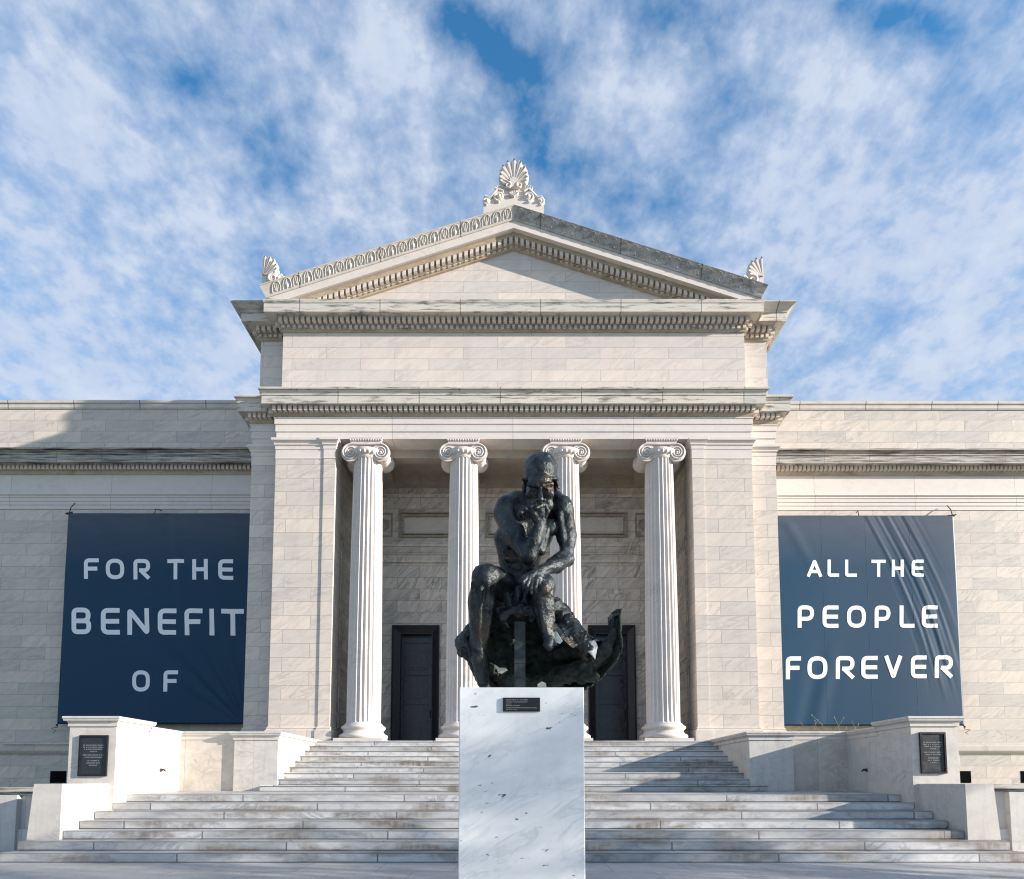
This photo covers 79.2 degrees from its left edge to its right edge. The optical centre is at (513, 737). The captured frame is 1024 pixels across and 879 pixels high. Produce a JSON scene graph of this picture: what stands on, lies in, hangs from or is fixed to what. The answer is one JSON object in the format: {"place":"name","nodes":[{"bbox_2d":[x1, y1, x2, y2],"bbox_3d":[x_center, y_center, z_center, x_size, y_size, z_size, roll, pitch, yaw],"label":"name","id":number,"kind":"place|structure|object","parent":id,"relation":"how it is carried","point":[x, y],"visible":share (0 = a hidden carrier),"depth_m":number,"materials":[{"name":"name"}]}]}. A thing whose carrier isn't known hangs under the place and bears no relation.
{"place":"outdoors","nodes":[
{"label":"outdoors","id":0,"kind":"place"},
{"bbox_2d":[0,158,1023,786],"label":"museum building","id":1,"kind":"structure","parent":0,"point":[392,428],"depth_m":19.00,"materials":[{"name":"stone"}]},
{"bbox_2d":[51,503,249,732],"bbox_3d":[-12.779,-4.326,21.942,6.812,8.347,0.373,0,-4,0],"label":"banner","id":2,"kind":"object","parent":1,"relation":"attached to","point":[154,617],"visible":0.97,"depth_m":21.80,"materials":[{"name":"fabric"}]},
{"bbox_2d":[390,625,439,740],"bbox_3d":[-3.301,-1.707,20.970,1.589,4.127,0.600,0,-4,0],"label":"door","id":3,"kind":"structure","parent":1,"relation":"in","point":[415,648],"depth_m":20.94,"materials":[{"name":"black metal"}]},
{"bbox_2d":[588,625,636,740],"bbox_3d":[3.299,-1.707,20.970,1.592,4.127,0.600,0,-4,0],"label":"door","id":4,"kind":"structure","parent":1,"relation":"in","point":[612,708],"depth_m":20.93,"materials":[{"name":"black metal"}]},
{"bbox_2d":[778,505,969,733],"bbox_3d":[12.662,-4.257,21.941,6.626,8.328,0.365,0,-4,0],"label":"banner","id":5,"kind":"object","parent":1,"relation":"attached to","point":[869,619],"visible":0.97,"depth_m":21.78,"materials":[{"name":"fabric"}]},
{"bbox_2d":[0,851,1023,878],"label":"paving","id":6,"kind":"structure","parent":0,"point":[449,870],"depth_m":9.40,"materials":[{"name":"stone"}]},
{"bbox_2d":[0,741,1023,861],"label":"staircase","id":7,"kind":"structure","parent":6,"relation":"on","point":[398,801],"depth_m":11.98,"materials":[{"name":"stone"}]},
{"bbox_2d":[458,687,584,878],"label":"statue pedestal","id":8,"kind":"object","parent":6,"relation":"on","point":[521,788],"visible":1,"depth_m":4.49,"materials":[{"name":"stone"}]},
{"bbox_2d":[455,451,622,689],"bbox_3d":[0.154,-1.319,5.166,1.247,1.989,0.924,2,-5,-25],"label":"statue","id":9,"kind":"object","parent":8,"relation":"on","point":[523,627],"visible":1,"depth_m":5.00,"materials":[{"name":"black metal"}]},
{"bbox_2d":[0,0,1023,400],"label":"sky","id":10,"kind":"structure","parent":0,"point":[153,153],"materials":[{"name":"blue"}]},
{"label":"ground","id":11,"kind":"structure","parent":0,"visible":0},
{"bbox_2d":[0,787,33,850],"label":"wall","id":12,"kind":"structure","parent":11,"relation":"on","point":[15,805],"depth_m":12.12,"materials":[{"name":"stone"}]},
{"bbox_2d":[26,716,320,839],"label":"stair wall","id":13,"kind":"structure","parent":11,"relation":"on","point":[113,759],"depth_m":13.45,"materials":[{"name":"stone"}]},
{"bbox_2d":[706,716,1000,839],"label":"stair wall","id":14,"kind":"structure","parent":11,"relation":"on","point":[913,759],"depth_m":13.43,"materials":[{"name":"stone"}]},
{"bbox_2d":[800,714,858,730],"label":"dry weeds","id":15,"kind":"object","parent":14,"relation":"on","point":[827,729],"visible":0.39,"depth_m":15.67,"materials":[{"name":"brown plant"}]},
{"bbox_2d":[993,784,1023,850],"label":"wall","id":16,"kind":"structure","parent":11,"relation":"on","point":[1009,798],"depth_m":12.12,"materials":[{"name":"stone"}]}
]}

